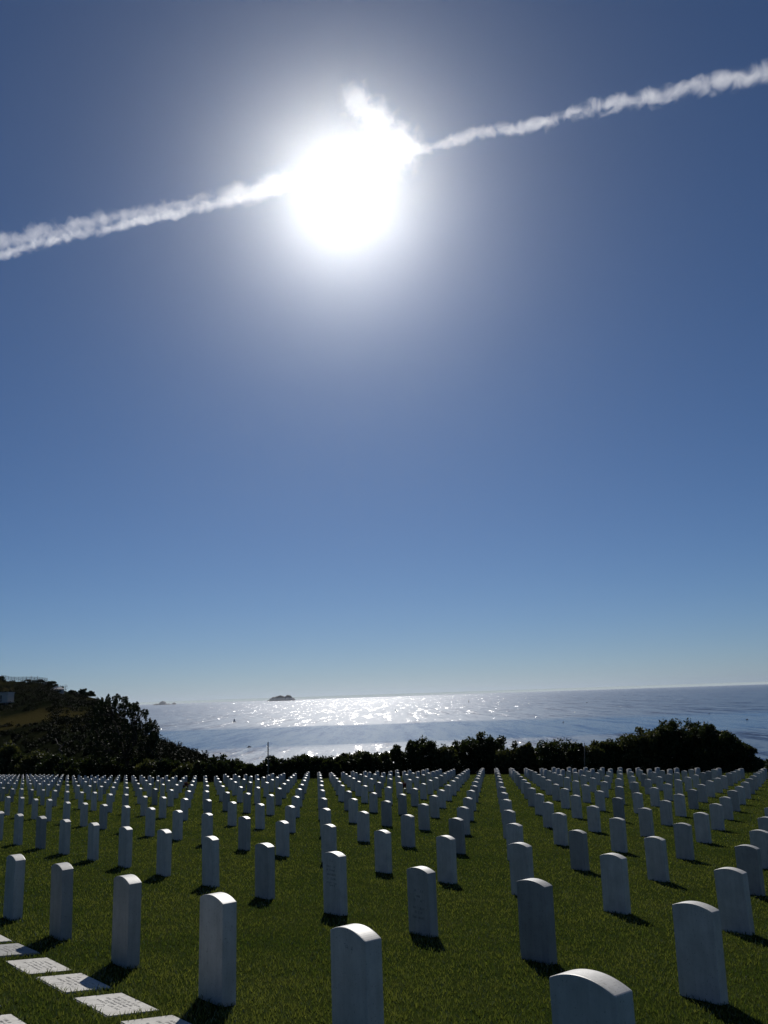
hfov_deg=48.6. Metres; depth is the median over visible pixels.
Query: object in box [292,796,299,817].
headstone
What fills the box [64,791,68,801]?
headstone
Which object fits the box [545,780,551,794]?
headstone
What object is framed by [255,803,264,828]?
headstone
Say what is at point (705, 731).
evergreen tree
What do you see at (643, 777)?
headstone
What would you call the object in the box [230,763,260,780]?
evergreen shrub
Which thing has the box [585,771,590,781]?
headstone
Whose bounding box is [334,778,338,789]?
headstone
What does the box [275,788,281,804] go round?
headstone
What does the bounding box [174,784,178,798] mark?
headstone
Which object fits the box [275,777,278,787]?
headstone
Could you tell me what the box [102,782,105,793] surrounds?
headstone
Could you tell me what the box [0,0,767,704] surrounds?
sky
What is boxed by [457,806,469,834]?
headstone
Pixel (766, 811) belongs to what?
headstone
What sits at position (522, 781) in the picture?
headstone
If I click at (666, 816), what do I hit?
headstone
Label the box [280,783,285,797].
headstone
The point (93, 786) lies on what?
headstone
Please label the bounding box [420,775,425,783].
headstone
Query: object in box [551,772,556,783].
headstone
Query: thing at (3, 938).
flat marker
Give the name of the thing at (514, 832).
headstone
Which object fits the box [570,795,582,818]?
headstone
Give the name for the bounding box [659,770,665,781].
headstone
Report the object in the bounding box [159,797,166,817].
headstone
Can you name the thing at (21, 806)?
headstone
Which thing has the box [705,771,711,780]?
headstone
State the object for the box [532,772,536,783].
headstone
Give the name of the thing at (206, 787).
headstone
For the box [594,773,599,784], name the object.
headstone
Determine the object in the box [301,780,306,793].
headstone
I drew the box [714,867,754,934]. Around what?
headstone
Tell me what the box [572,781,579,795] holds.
headstone
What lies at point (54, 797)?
headstone
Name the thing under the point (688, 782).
headstone
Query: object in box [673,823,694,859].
headstone
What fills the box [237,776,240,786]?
headstone
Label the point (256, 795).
headstone
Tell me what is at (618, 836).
headstone
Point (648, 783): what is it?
headstone
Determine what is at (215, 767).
evergreen shrub
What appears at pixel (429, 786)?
headstone
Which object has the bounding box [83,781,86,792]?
headstone
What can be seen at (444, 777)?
headstone
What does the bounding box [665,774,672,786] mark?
headstone
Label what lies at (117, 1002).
flat marker
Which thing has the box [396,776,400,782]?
headstone
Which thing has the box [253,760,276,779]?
evergreen shrub
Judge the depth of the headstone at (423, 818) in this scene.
21.89 m
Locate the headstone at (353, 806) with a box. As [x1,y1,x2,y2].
[348,798,357,822]
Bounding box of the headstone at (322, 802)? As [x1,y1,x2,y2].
[318,798,327,819]
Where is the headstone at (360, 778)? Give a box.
[358,774,362,783]
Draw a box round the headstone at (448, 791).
[444,785,451,800]
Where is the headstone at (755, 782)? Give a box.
[749,776,758,789]
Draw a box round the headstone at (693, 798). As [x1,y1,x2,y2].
[687,789,698,808]
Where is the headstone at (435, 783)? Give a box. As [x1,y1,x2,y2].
[433,777,438,789]
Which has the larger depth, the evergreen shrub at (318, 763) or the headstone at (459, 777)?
the evergreen shrub at (318, 763)
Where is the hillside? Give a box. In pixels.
[0,680,767,781]
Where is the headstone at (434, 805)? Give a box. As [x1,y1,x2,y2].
[429,795,439,817]
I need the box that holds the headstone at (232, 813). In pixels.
[228,801,236,825]
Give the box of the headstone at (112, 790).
[110,787,114,801]
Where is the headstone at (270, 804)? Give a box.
[266,794,274,814]
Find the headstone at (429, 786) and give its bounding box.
[427,780,433,794]
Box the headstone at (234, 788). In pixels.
[232,781,236,794]
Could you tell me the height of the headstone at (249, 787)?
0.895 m
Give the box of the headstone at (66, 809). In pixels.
[63,802,70,819]
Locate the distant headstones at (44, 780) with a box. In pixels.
[0,767,767,792]
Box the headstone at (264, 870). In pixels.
[255,843,274,899]
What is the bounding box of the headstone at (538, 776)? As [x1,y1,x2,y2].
[536,774,540,786]
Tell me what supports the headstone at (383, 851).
on the lawn at (425, 942)
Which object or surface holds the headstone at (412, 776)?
on the lawn at (425, 942)
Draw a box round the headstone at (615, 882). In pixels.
[600,853,630,914]
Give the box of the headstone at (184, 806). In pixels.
[180,798,187,820]
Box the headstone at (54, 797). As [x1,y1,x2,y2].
[52,790,56,806]
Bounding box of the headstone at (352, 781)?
[350,778,355,790]
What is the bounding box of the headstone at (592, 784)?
[589,778,596,791]
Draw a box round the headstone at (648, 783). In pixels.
[644,779,651,793]
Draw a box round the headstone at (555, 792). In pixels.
[551,784,560,800]
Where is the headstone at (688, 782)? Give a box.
[684,777,692,791]
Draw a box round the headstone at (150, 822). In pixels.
[145,807,155,836]
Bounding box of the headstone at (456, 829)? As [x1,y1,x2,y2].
[448,818,465,853]
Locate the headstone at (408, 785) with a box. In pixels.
[406,779,411,792]
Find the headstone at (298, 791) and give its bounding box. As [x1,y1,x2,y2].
[295,788,301,806]
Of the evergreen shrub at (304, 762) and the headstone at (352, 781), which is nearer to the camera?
the headstone at (352, 781)
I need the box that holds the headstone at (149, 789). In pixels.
[147,784,151,796]
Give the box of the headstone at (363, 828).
[357,811,369,841]
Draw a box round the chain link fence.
[1,675,45,680]
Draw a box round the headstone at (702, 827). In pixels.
[693,812,711,843]
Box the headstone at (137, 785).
[135,783,139,795]
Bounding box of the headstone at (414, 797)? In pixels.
[411,788,418,806]
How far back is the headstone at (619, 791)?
31.50 m
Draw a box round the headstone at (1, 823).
[0,811,3,840]
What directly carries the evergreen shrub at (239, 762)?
on the hillside
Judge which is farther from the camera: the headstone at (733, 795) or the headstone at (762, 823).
the headstone at (733, 795)
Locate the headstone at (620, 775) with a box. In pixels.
[617,773,623,785]
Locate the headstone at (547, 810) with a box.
[542,802,553,827]
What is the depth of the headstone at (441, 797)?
30.16 m
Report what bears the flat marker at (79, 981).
on the lawn at (425, 942)
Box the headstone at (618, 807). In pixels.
[612,797,625,821]
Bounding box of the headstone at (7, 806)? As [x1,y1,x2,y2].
[4,796,10,815]
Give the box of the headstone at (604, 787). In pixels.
[600,781,608,797]
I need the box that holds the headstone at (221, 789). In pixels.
[219,785,224,801]
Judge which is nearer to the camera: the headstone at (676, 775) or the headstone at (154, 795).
the headstone at (154, 795)
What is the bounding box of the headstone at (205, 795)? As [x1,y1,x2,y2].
[203,791,208,799]
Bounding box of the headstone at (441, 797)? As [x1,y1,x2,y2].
[437,790,445,807]
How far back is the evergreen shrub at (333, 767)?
70.68 m
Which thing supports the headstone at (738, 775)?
on the lawn at (425, 942)
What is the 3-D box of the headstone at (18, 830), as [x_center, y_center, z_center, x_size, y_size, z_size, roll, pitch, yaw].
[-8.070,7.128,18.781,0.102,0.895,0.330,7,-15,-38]
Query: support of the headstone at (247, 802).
on the lawn at (425, 942)
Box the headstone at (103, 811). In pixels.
[99,804,107,828]
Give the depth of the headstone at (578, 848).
14.34 m
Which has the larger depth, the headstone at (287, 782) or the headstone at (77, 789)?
the headstone at (287, 782)
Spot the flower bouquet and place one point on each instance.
(185, 784)
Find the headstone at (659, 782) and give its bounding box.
[655,776,663,790]
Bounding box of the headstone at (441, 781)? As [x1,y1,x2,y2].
[438,775,443,786]
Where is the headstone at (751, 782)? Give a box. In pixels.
[745,778,754,793]
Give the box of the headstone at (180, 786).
[178,781,181,792]
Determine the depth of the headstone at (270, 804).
27.66 m
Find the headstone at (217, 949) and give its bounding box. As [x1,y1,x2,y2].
[198,892,236,1006]
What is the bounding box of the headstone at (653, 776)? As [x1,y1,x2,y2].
[650,772,656,783]
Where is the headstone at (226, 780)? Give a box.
[225,776,228,786]
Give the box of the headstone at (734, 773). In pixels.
[730,771,737,782]
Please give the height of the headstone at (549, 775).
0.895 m
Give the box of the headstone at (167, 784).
[166,780,169,791]
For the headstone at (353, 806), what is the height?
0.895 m
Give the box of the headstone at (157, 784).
[155,780,158,791]
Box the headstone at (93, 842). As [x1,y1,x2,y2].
[87,822,99,860]
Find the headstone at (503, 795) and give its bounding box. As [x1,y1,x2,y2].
[499,792,508,811]
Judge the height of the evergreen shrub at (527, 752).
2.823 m
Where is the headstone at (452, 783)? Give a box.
[449,780,456,795]
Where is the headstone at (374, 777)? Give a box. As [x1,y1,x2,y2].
[372,774,376,783]
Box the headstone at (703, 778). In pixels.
[700,772,706,784]
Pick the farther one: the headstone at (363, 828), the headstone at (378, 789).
the headstone at (378, 789)
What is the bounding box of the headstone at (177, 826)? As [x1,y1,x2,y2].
[172,810,182,839]
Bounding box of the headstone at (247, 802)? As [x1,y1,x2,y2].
[243,793,250,812]
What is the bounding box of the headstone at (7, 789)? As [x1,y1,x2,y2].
[5,783,8,793]
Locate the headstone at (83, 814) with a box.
[80,803,87,826]
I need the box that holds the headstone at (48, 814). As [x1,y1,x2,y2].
[45,799,51,821]
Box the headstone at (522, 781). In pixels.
[520,779,526,793]
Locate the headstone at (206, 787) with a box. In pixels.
[204,785,208,790]
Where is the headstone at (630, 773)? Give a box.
[628,772,633,781]
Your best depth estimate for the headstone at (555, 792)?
33.83 m
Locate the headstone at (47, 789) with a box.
[46,784,49,796]
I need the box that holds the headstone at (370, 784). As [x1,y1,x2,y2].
[368,778,373,791]
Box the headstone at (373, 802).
[369,792,377,812]
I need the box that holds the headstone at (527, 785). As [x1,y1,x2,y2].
[523,782,530,798]
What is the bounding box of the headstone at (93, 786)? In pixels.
[92,782,95,791]
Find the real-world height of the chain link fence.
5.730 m
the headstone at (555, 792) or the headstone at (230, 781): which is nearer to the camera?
the headstone at (555, 792)
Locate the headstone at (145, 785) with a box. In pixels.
[143,780,147,790]
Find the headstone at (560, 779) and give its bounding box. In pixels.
[557,774,563,786]
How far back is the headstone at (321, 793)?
30.68 m
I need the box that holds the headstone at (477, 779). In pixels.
[474,778,480,791]
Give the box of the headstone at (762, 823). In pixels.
[757,817,767,831]
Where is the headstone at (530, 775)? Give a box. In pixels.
[529,770,533,780]
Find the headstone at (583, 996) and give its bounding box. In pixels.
[549,969,634,1023]
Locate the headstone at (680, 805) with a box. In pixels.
[673,794,686,816]
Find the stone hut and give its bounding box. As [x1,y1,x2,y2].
[54,686,63,693]
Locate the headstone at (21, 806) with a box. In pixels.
[18,797,23,813]
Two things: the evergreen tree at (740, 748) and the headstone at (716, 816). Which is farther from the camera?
the evergreen tree at (740, 748)
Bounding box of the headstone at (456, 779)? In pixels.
[453,777,459,790]
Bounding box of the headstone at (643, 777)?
[640,774,646,786]
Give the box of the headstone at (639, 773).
[637,770,642,780]
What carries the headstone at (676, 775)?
on the lawn at (425, 942)
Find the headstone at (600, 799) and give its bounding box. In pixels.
[594,791,605,810]
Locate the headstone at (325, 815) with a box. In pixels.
[320,808,330,835]
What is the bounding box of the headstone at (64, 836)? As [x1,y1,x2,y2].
[59,819,70,854]
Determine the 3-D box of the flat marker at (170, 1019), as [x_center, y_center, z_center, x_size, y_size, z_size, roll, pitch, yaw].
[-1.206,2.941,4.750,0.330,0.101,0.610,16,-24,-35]
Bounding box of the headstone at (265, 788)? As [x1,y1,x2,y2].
[263,782,268,796]
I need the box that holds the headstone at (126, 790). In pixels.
[124,787,128,794]
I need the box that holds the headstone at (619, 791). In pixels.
[615,786,624,803]
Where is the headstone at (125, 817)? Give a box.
[121,805,129,826]
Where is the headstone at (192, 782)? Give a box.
[190,781,194,792]
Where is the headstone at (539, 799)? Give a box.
[534,793,543,814]
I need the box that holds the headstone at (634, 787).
[630,782,639,798]
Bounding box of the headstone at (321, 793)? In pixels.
[318,790,324,798]
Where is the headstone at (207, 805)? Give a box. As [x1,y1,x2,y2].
[203,799,211,813]
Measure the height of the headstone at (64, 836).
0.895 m
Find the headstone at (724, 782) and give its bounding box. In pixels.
[720,775,727,788]
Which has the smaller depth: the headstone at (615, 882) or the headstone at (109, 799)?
the headstone at (615, 882)
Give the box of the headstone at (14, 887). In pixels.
[3,854,25,920]
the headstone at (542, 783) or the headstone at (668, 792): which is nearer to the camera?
the headstone at (668, 792)
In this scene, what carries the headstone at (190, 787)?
on the lawn at (425, 942)
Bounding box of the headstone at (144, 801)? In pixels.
[140,796,147,815]
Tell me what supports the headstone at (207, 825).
on the lawn at (425, 942)
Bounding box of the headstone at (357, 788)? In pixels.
[355,781,360,795]
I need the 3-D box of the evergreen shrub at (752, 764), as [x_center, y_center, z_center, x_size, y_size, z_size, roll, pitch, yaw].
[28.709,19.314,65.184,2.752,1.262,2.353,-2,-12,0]
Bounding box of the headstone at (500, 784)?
[497,782,503,796]
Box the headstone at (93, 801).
[91,792,96,810]
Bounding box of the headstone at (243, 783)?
[241,779,245,790]
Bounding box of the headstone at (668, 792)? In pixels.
[663,784,672,800]
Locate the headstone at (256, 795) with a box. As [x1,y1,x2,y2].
[254,787,259,803]
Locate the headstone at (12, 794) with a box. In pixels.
[10,788,13,801]
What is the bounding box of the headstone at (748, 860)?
[735,844,765,895]
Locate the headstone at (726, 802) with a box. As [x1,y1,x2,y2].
[719,797,733,819]
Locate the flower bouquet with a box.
[183,782,189,789]
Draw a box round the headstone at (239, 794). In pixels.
[237,786,242,802]
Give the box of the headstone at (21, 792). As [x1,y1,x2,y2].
[18,788,23,801]
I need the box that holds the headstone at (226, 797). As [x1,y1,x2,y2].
[223,792,229,810]
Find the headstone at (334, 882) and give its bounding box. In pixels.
[323,851,347,915]
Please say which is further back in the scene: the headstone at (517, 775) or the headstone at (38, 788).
the headstone at (517, 775)
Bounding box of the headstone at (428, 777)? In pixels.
[426,773,430,782]
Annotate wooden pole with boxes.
[266,742,269,774]
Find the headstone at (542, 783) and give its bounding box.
[540,777,545,789]
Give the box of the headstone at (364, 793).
[361,785,367,802]
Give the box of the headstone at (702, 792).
[697,784,707,802]
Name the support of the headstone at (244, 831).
on the lawn at (425, 942)
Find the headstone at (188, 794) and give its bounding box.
[185,790,190,807]
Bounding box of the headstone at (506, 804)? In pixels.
[501,799,511,823]
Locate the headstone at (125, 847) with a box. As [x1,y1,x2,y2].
[118,826,132,867]
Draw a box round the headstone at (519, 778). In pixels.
[517,776,522,788]
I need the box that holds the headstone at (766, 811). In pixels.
[764,807,767,816]
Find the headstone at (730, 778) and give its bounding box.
[726,773,733,785]
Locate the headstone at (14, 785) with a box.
[12,783,15,794]
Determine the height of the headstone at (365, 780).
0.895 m
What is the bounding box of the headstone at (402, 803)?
[398,794,406,814]
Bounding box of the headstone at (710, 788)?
[705,781,714,796]
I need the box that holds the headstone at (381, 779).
[379,776,383,787]
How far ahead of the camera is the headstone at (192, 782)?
45.09 m
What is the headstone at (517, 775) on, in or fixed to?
on the lawn at (425, 942)
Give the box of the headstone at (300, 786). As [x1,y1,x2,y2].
[298,784,304,798]
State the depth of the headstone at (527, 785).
35.02 m
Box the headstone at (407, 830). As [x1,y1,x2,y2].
[401,814,414,847]
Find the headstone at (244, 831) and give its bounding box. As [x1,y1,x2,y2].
[238,816,250,850]
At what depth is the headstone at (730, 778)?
44.07 m
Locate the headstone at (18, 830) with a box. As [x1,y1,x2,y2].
[13,814,23,844]
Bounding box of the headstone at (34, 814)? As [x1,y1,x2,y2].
[31,799,37,819]
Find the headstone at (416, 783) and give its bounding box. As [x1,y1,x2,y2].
[414,777,419,789]
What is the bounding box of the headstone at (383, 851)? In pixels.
[374,830,391,873]
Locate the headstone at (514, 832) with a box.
[506,823,523,860]
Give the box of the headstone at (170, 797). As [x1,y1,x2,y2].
[167,789,173,806]
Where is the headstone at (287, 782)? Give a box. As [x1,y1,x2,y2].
[285,780,289,792]
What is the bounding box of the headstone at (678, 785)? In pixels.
[674,780,682,793]
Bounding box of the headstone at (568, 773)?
[566,771,571,781]
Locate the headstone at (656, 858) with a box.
[644,836,669,881]
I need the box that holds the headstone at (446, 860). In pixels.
[436,835,456,883]
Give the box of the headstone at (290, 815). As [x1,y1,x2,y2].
[285,805,295,832]
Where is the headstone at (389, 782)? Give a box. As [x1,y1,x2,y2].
[387,778,392,792]
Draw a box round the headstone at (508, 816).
[502,810,515,838]
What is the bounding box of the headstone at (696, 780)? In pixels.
[692,775,699,787]
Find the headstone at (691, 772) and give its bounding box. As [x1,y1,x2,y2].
[688,769,694,777]
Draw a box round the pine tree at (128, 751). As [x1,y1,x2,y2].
[86,693,160,765]
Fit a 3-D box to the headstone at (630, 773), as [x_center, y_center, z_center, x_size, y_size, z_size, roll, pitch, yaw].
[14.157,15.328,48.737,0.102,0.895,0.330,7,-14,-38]
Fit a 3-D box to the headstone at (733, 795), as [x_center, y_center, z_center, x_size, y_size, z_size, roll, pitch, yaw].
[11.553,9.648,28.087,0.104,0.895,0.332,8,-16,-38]
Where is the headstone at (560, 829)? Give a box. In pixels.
[552,813,568,845]
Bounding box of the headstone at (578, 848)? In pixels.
[568,830,589,870]
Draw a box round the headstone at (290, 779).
[288,777,292,787]
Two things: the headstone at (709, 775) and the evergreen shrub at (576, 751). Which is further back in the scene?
the evergreen shrub at (576, 751)
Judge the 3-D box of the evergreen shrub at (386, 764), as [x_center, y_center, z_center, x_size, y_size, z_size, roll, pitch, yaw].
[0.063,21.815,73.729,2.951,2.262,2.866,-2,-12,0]
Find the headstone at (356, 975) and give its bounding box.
[330,924,383,1023]
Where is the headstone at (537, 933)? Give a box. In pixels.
[517,878,556,964]
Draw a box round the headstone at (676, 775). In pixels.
[674,772,679,779]
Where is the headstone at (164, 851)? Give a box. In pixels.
[156,829,171,876]
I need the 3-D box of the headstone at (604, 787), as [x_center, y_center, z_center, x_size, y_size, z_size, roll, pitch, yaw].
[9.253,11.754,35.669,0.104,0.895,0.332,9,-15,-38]
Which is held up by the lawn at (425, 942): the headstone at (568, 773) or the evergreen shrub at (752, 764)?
the headstone at (568, 773)
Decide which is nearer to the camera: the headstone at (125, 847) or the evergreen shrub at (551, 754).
the headstone at (125, 847)
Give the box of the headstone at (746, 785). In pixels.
[741,782,750,798]
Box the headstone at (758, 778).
[753,773,761,786]
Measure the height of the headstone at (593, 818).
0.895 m
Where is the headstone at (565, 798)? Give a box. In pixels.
[560,788,569,808]
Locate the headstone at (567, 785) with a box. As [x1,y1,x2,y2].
[563,777,570,790]
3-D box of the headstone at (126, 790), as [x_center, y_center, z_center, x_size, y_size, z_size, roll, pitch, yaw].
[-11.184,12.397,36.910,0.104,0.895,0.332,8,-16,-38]
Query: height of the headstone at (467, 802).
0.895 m
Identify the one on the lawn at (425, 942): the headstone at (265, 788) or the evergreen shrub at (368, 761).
the headstone at (265, 788)
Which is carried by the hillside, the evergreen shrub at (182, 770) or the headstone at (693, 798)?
the evergreen shrub at (182, 770)
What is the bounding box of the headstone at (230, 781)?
[228,779,232,789]
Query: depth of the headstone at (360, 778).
53.57 m
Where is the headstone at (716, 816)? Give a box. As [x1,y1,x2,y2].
[709,803,724,829]
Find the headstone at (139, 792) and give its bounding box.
[137,788,141,803]
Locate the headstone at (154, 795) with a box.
[152,788,157,804]
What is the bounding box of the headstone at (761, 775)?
[756,771,763,783]
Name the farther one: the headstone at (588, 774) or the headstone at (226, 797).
the headstone at (588, 774)
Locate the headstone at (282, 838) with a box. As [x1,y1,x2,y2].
[276,820,289,856]
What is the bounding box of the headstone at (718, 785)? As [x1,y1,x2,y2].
[713,778,722,792]
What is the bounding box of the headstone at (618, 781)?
[615,778,622,786]
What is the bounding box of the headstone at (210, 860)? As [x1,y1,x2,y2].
[202,836,218,886]
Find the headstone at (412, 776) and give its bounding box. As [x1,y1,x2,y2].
[411,773,414,782]
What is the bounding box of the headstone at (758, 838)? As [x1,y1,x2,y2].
[749,829,767,868]
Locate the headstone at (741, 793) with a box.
[735,786,745,804]
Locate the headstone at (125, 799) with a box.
[122,794,128,805]
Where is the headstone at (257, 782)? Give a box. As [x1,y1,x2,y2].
[255,779,259,786]
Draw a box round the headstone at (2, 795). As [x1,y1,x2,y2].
[0,787,4,801]
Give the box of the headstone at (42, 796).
[40,789,44,804]
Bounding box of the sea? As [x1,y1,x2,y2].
[116,684,767,765]
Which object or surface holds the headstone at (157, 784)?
on the lawn at (425, 942)
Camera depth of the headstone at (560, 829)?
18.44 m
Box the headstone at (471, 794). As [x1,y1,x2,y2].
[467,790,475,809]
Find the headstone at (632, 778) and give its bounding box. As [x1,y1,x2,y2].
[629,776,635,789]
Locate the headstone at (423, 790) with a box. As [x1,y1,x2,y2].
[420,783,426,798]
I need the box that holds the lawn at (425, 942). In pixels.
[0,774,767,1023]
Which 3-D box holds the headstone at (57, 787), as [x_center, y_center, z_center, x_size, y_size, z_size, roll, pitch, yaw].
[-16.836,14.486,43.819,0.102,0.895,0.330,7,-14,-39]
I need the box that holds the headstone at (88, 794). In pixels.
[86,785,91,799]
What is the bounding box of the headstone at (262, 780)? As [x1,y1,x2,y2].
[261,777,264,786]
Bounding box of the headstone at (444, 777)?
[442,773,446,783]
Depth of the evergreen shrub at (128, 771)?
78.98 m
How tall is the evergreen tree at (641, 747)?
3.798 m
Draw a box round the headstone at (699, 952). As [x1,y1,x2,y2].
[672,901,728,1004]
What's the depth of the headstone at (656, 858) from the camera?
13.18 m
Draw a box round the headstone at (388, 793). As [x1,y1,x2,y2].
[384,787,392,804]
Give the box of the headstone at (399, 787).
[396,782,402,797]
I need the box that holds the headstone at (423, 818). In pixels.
[418,804,429,829]
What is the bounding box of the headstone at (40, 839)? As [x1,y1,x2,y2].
[35,816,46,848]
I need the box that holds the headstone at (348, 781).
[347,776,350,786]
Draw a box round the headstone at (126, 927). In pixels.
[111,874,141,968]
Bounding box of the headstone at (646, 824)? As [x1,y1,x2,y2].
[638,808,654,836]
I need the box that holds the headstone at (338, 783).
[336,781,340,794]
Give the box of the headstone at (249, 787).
[247,782,251,795]
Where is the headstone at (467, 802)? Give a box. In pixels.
[463,797,473,820]
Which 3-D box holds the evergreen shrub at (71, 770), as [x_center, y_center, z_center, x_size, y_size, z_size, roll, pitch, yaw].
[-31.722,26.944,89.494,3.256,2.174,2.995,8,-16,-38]
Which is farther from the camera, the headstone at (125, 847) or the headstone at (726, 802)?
the headstone at (726, 802)
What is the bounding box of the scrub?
[0,678,220,764]
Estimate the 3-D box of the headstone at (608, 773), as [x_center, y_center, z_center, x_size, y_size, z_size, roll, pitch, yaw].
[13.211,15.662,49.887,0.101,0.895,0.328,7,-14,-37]
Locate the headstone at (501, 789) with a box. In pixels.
[498,787,505,803]
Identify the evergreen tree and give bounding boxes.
[78,688,87,695]
[87,690,95,696]
[617,726,673,771]
[647,723,685,769]
[658,718,696,769]
[676,718,717,769]
[692,723,719,769]
[701,730,741,770]
[716,738,755,770]
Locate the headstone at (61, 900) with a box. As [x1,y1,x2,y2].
[49,862,72,940]
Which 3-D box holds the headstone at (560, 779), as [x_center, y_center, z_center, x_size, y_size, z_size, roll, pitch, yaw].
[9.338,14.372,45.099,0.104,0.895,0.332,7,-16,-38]
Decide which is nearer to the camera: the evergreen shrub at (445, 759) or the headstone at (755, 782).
the headstone at (755, 782)
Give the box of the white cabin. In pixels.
[0,692,14,704]
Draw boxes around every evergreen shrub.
[0,740,21,774]
[8,752,29,774]
[14,749,51,777]
[33,754,67,776]
[53,755,76,778]
[64,758,88,778]
[76,753,115,777]
[120,757,151,777]
[133,758,157,780]
[151,757,181,780]
[168,762,193,781]
[188,762,209,780]
[194,760,206,765]
[198,754,240,781]
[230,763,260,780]
[234,758,242,768]
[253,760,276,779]
[262,755,283,767]
[273,758,302,778]
[291,753,318,777]
[310,755,334,777]
[321,758,341,776]
[334,755,353,776]
[335,750,362,772]
[350,751,381,775]
[373,751,401,774]
[389,744,407,773]
[403,735,438,773]
[422,744,461,773]
[452,731,490,772]
[468,734,506,771]
[490,740,523,772]
[516,741,539,772]
[534,737,577,772]
[564,743,586,771]
[580,739,612,772]
[594,741,617,771]
[605,737,639,770]
[742,757,767,770]
[745,748,758,762]
[755,762,767,770]
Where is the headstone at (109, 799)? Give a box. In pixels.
[106,794,112,812]
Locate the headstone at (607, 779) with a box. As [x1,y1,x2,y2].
[604,776,610,788]
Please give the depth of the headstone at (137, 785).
43.35 m
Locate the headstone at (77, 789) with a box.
[75,785,79,798]
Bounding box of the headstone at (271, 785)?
[269,779,273,791]
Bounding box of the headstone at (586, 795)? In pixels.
[581,785,590,802]
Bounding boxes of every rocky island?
[153,701,175,704]
[268,695,294,700]
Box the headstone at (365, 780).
[363,776,367,785]
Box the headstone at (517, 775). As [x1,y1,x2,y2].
[515,774,520,785]
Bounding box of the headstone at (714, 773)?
[711,769,717,779]
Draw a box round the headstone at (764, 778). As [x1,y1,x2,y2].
[758,770,765,780]
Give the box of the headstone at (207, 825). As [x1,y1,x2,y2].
[201,813,212,843]
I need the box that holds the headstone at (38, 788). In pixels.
[36,783,40,795]
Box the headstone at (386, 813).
[381,801,391,825]
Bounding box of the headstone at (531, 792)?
[527,788,535,806]
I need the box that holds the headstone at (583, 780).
[580,775,586,787]
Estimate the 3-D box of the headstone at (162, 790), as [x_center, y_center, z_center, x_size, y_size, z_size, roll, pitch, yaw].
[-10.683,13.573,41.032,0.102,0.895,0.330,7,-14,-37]
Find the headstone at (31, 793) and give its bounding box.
[28,789,33,804]
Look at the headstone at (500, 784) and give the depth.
36.19 m
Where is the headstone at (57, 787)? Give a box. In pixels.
[55,784,58,796]
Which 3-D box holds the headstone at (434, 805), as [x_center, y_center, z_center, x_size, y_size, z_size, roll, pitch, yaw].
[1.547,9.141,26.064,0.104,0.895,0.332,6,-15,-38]
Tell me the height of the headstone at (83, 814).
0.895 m
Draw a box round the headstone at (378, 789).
[375,782,381,796]
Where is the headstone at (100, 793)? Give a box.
[98,786,102,800]
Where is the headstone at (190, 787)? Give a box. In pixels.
[188,784,193,799]
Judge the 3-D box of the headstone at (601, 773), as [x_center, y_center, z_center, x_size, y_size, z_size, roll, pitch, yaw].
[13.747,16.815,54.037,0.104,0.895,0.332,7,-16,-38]
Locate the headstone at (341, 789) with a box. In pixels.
[338,785,344,801]
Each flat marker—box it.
[0,935,11,941]
[0,943,39,956]
[0,1014,25,1023]
[8,957,70,973]
[36,973,111,993]
[76,993,158,1016]
[120,1015,190,1023]
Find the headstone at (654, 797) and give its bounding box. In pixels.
[649,787,659,806]
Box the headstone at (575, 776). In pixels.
[572,772,578,780]
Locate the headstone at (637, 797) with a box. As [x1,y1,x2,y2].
[632,792,643,812]
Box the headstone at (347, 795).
[344,791,351,810]
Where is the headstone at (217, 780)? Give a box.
[215,778,219,789]
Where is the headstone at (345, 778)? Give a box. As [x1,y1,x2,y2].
[344,774,347,783]
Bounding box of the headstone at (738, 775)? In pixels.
[734,770,740,780]
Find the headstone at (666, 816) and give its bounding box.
[659,800,672,825]
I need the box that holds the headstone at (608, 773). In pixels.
[606,771,612,782]
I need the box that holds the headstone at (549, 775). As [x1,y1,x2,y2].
[547,771,551,780]
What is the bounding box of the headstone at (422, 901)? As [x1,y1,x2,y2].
[407,866,437,937]
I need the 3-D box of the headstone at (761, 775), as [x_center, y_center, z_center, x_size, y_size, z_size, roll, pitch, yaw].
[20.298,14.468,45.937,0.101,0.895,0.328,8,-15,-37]
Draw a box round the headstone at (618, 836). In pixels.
[609,817,627,852]
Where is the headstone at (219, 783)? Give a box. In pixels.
[217,781,221,794]
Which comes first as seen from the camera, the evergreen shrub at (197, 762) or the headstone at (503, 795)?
the headstone at (503, 795)
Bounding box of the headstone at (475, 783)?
[472,781,478,795]
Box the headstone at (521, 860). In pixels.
[508,842,533,895]
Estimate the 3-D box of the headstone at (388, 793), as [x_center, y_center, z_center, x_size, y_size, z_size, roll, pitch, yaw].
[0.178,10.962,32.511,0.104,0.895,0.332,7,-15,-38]
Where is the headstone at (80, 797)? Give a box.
[78,792,83,808]
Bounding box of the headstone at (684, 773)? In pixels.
[681,771,687,781]
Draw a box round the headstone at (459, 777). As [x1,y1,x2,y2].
[456,775,461,786]
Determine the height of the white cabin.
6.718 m
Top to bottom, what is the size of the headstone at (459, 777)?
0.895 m
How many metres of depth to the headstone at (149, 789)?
42.13 m
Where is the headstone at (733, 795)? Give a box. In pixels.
[727,790,739,811]
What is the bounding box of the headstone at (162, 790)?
[160,784,164,796]
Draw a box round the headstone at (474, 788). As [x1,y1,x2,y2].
[470,785,477,801]
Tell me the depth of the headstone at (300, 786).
37.02 m
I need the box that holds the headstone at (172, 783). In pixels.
[170,777,173,787]
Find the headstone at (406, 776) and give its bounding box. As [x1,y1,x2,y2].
[404,774,408,782]
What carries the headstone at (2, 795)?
on the lawn at (425, 942)
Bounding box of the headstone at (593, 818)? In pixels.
[587,806,600,831]
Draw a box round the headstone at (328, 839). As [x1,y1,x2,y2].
[321,824,336,861]
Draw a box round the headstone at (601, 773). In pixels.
[597,770,602,779]

